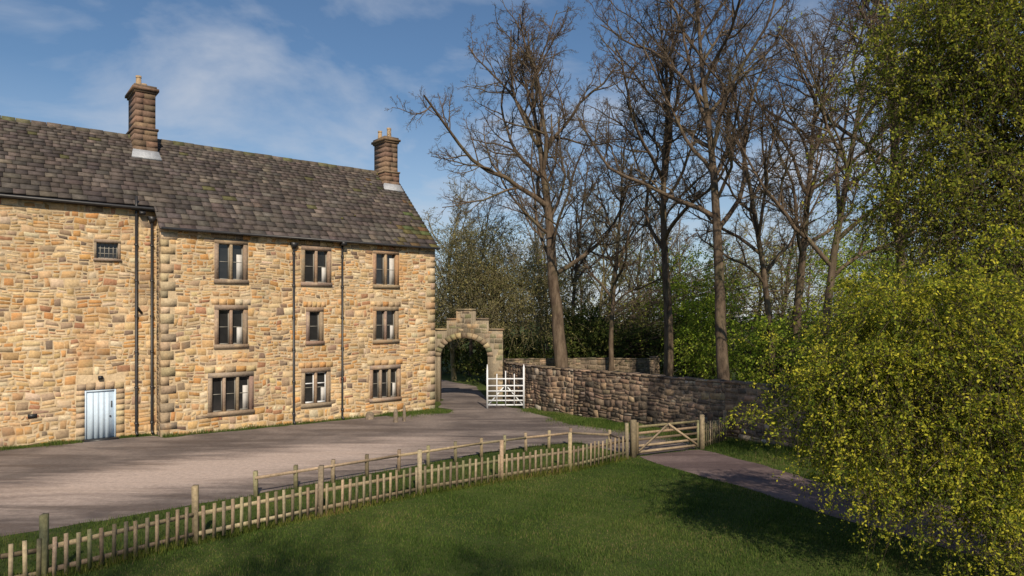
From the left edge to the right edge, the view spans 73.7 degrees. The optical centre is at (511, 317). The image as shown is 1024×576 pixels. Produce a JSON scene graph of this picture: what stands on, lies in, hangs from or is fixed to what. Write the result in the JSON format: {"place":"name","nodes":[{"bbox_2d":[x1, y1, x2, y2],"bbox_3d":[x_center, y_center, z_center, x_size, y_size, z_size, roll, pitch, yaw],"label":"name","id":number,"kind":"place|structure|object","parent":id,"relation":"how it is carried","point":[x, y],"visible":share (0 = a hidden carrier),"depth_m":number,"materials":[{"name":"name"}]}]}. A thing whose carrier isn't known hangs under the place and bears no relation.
{"place":"outdoors","nodes":[
{"label":"outdoors","id":0,"kind":"place"},
{"bbox_2d":[236,255,394,407],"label":"window blinds","id":1,"kind":"object","parent":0,"point":[239,276],"depth_m":29.82,"materials":[{"name":"white fabric"}]},
{"bbox_2d":[0,322,1023,575],"bbox_3d":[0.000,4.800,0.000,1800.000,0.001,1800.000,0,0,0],"label":"ground","id":2,"kind":"structure","parent":0,"point":[594,514],"depth_m":15.00,"materials":[{"name":"green plant"}]},
{"bbox_2d":[28,376,118,441],"bbox_3d":[-16.866,3.565,26.321,2.940,2.570,0.450,0,0,-38],"label":"door furniture","id":3,"kind":"object","parent":2,"relation":"on","point":[85,440],"depth_m":26.70,"materials":[{"name":"black metal"}]},
{"bbox_2d":[84,389,115,438],"bbox_3d":[-16.294,3.845,27.024,1.070,2.010,0.140,0,0,-38],"label":"plank door","id":4,"kind":"structure","parent":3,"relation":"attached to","point":[100,422],"depth_m":27.00,"materials":[{"name":"white paint"}]},
{"bbox_2d":[0,198,434,447],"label":"rubble walls","id":5,"kind":"structure","parent":2,"relation":"on","point":[67,321],"depth_m":27.97,"materials":[{"name":"beige stone"}]},
{"bbox_2d":[0,115,437,246],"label":"slate roof","id":6,"kind":"structure","parent":5,"relation":"on","point":[188,185],"depth_m":30.55,"materials":[{"name":"stone"}]},
{"bbox_2d":[125,83,158,151],"bbox_3d":[-16.857,-7.836,31.086,1.076,5.073,1.979,0,0,-38],"label":"ridge chimney stack","id":7,"kind":"object","parent":6,"relation":"on","point":[143,131],"visible":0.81,"depth_m":30.42,"materials":[{"name":"stone"}]},
{"bbox_2d":[136,75,146,84],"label":"ridge chimney pots","id":8,"kind":"object","parent":7,"relation":"on","point":[138,79],"visible":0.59,"depth_m":30.61,"materials":[{"name":"ceramic"}]},
{"bbox_2d":[132,149,161,160],"bbox_3d":[-16.260,-7.239,30.334,1.200,0.440,0.420,0,0,-38],"label":"ridge chimney flashing","id":9,"kind":"object","parent":6,"relation":"on","point":[146,154],"visible":1,"depth_m":30.25,"materials":[{"name":"grey metal"}]},
{"bbox_2d":[371,136,400,184],"bbox_3d":[-7.127,-7.702,38.557,1.049,4.805,1.570,0,0,-38],"label":"gable chimney stack","id":10,"kind":"object","parent":6,"relation":"on","point":[386,157],"visible":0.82,"depth_m":38.09,"materials":[{"name":"stone"}]},
{"bbox_2d":[378,128,390,137],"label":"gable chimney pots","id":11,"kind":"object","parent":10,"relation":"on","point":[388,132],"visible":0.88,"depth_m":38.18,"materials":[{"name":"ceramic"}]},
{"bbox_2d":[383,183,403,191],"bbox_3d":[-6.653,-7.239,37.966,1.180,0.440,0.420,0,0,-38],"label":"gable chimney flashing","id":12,"kind":"object","parent":6,"relation":"on","point":[395,187],"visible":1,"depth_m":37.88,"materials":[{"name":"grey metal"}]},
{"bbox_2d":[0,194,439,435],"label":"gutters and drainpipes","id":13,"kind":"object","parent":5,"relation":"attached to","point":[142,210],"visible":1,"depth_m":27.99,"materials":[{"name":"black metal"}]},
{"bbox_2d":[93,238,401,416],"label":"window surrounds","id":14,"kind":"object","parent":5,"relation":"attached to","point":[245,344],"visible":1,"depth_m":31.22,"materials":[{"name":"brown stone"}]},
{"bbox_2d":[96,242,395,411],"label":"window sashes","id":15,"kind":"object","parent":14,"relation":"in","point":[108,248],"depth_m":29.55,"materials":[{"name":"wood"}]},
{"bbox_2d":[97,243,394,410],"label":"window glass panes","id":16,"kind":"object","parent":15,"relation":"in","point":[223,324],"visible":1,"depth_m":31.46,"materials":[{"name":"black glass"}]},
{"bbox_2d":[305,372,325,402],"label":"white casements","id":17,"kind":"object","parent":14,"relation":"attached to","point":[317,383],"visible":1,"depth_m":31.71,"materials":[{"name":"paint"}]},
{"bbox_2d":[0,423,628,575],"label":"picket fence","id":18,"kind":"object","parent":2,"relation":"on","point":[42,549],"visible":0.97,"depth_m":15.68,"materials":[{"name":"brown wood"}]},
{"bbox_2d":[0,380,707,536],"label":"gravel court","id":19,"kind":"object","parent":2,"relation":"on","point":[68,484],"visible":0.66,"depth_m":23.47,"materials":[{"name":"grey gravel"}]},
{"bbox_2d":[365,412,373,419],"bbox_3d":[-6.750,4.650,32.400,0.418,0.400,0.440,0,0,0],"label":"stone bollard","id":20,"kind":"object","parent":19,"relation":"on","point":[369,416],"visible":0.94,"depth_m":32.23,"materials":[{"name":"beige stone"}]},
{"bbox_2d":[393,409,397,422],"bbox_3d":[-5.350,4.515,31.400,0.209,0.670,0.220,0,0,0],"label":"stone bollard","id":21,"kind":"object","parent":19,"relation":"on","point":[395,418],"visible":0.9,"depth_m":31.32,"materials":[{"name":"beige stone"}]},
{"bbox_2d":[403,405,405,421],"bbox_3d":[-5.000,4.450,31.700,0.146,0.800,0.154,0,0,0],"label":"stone bollard","id":22,"kind":"object","parent":19,"relation":"on","point":[404,413],"visible":0.9,"depth_m":31.64,"materials":[{"name":"beige stone"}]},
{"bbox_2d":[486,364,524,408],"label":"white gate","id":23,"kind":"structure","parent":19,"relation":"on","point":[505,391],"depth_m":36.10,"materials":[{"name":"paint"}]},
{"bbox_2d":[0,426,750,575],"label":"verge grass","id":24,"kind":"structure","parent":2,"relation":"on","point":[162,548],"depth_m":16.93,"materials":[{"name":"green plant"}]},
{"bbox_2d":[253,428,629,496],"bbox_3d":[-1.873,4.510,22.238,12.584,0.780,2.514,0,0,-27],"label":"post and rail fence","id":25,"kind":"object","parent":2,"relation":"on","point":[332,466],"visible":0.75,"depth_m":21.41,"materials":[{"name":"brown wood"}]},
{"bbox_2d":[0,407,897,474],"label":"wall foot grass","id":26,"kind":"structure","parent":2,"relation":"on","point":[606,424],"depth_m":27.87,"materials":[{"name":"green plant"}]},
{"bbox_2d":[435,309,503,401],"bbox_3d":[-3.570,2.230,39.575,6.260,5.540,0.889,0,0,0],"label":"stone archway","id":27,"kind":"object","parent":2,"relation":"on","point":[466,323],"visible":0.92,"depth_m":39.20,"materials":[{"name":"beige stone"}]},
{"bbox_2d":[435,174,527,375],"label":"bare tree","id":28,"kind":"object","parent":2,"relation":"on","point":[505,265],"visible":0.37,"depth_m":56.51,"materials":[{"name":"brown plant"}]},
{"bbox_2d":[430,209,593,358],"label":"ivy clad tree","id":29,"kind":"object","parent":2,"relation":"on","point":[497,282],"visible":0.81,"depth_m":46.38,"materials":[{"name":"green plant"}]},
{"bbox_2d":[384,0,644,367],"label":"bare tree","id":30,"kind":"object","parent":2,"relation":"on","point":[527,59],"visible":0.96,"depth_m":43.30,"materials":[{"name":"brown plant"}]},
{"bbox_2d":[520,119,638,329],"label":"bare tree","id":31,"kind":"object","parent":2,"relation":"on","point":[574,269],"visible":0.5,"depth_m":53.61,"materials":[{"name":"brown plant"}]},
{"bbox_2d":[503,356,659,392],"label":"stone wall","id":32,"kind":"structure","parent":2,"relation":"on","point":[650,365],"depth_m":44.36,"materials":[{"name":"brown stone"}]},
{"bbox_2d":[554,90,694,370],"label":"bare tree","id":33,"kind":"object","parent":2,"relation":"on","point":[616,266],"visible":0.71,"depth_m":42.86,"materials":[{"name":"brown plant"}]},
{"bbox_2d":[630,419,698,457],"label":"wooden field gate","id":34,"kind":"structure","parent":2,"relation":"on","point":[635,439],"depth_m":23.96,"materials":[{"name":"brown wood"}]},
{"bbox_2d":[584,0,765,376],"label":"bare tree","id":35,"kind":"object","parent":2,"relation":"on","point":[668,317],"visible":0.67,"depth_m":39.78,"materials":[{"name":"brown plant"}]},
{"bbox_2d":[569,0,811,379],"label":"bare tree","id":36,"kind":"object","parent":2,"relation":"on","point":[718,224],"visible":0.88,"depth_m":34.74,"materials":[{"name":"brown plant"}]},
{"bbox_2d":[699,410,726,449],"bbox_3d":[7.605,4.215,25.798,0.216,1.370,2.276,0,0,39],"label":"picket fence","id":37,"kind":"object","parent":2,"relation":"on","point":[702,441],"visible":0.85,"depth_m":25.44,"materials":[{"name":"brown wood"}]},
{"bbox_2d":[420,141,1021,380],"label":"distant woodland","id":38,"kind":"object","parent":2,"relation":"on","point":[584,287],"visible":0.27,"depth_m":60.99,"materials":[{"name":"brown plant"}]},
{"bbox_2d":[435,277,1014,390],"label":"evergreen shrubs","id":39,"kind":"object","parent":2,"relation":"on","point":[624,345],"visible":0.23,"depth_m":49.52,"materials":[{"name":"green plant"}]},
{"bbox_2d":[437,216,1022,374],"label":"budding understorey","id":40,"kind":"object","parent":2,"relation":"on","point":[630,317],"visible":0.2,"depth_m":58.58,"materials":[{"name":"green plant"}]},
{"bbox_2d":[653,0,840,383],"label":"bare tree","id":41,"kind":"object","parent":2,"relation":"on","point":[762,278],"visible":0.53,"depth_m":38.06,"materials":[{"name":"brown plant"}]},
{"bbox_2d":[504,361,1019,480],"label":"boundary stone wall","id":42,"kind":"structure","parent":2,"relation":"on","point":[639,397],"depth_m":29.90,"materials":[{"name":"stone"}]},
{"bbox_2d":[627,224,945,385],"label":"spring hedge","id":43,"kind":"object","parent":2,"relation":"on","point":[747,361],"visible":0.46,"depth_m":40.78,"materials":[{"name":"green plant"}]},
{"bbox_2d":[713,0,912,383],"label":"bare tree","id":44,"kind":"object","parent":2,"relation":"on","point":[803,244],"visible":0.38,"depth_m":39.60,"materials":[{"name":"brown plant"}]},
{"bbox_2d":[719,0,988,357],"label":"bare tree","id":45,"kind":"object","parent":2,"relation":"on","point":[832,264],"visible":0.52,"depth_m":27.89,"materials":[{"name":"brown plant"}]},
{"bbox_2d":[715,223,1023,575],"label":"leafy tree","id":46,"kind":"object","parent":2,"relation":"on","point":[877,369],"visible":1,"depth_m":11.90,"materials":[{"name":"green plant"}]},
{"bbox_2d":[756,0,996,388],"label":"bare tree","id":47,"kind":"object","parent":2,"relation":"on","point":[814,96],"visible":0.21,"depth_m":29.82,"materials":[{"name":"brown plant"}]},
{"bbox_2d":[754,0,1023,413],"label":"leafy tree","id":48,"kind":"object","parent":2,"relation":"on","point":[968,189],"visible":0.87,"depth_m":16.90,"materials":[{"name":"green plant"}]},
{"bbox_2d":[0,0,1023,321],"label":"sky","id":49,"kind":"structure","parent":0,"point":[308,80],"materials":[{"name":"blue"}]},
{"bbox_2d":[640,450,1023,564],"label":"tarmac path","id":50,"kind":"structure","parent":0,"point":[757,477],"depth_m":19.64,"materials":[{"name":"grey asphalt"}]}
]}

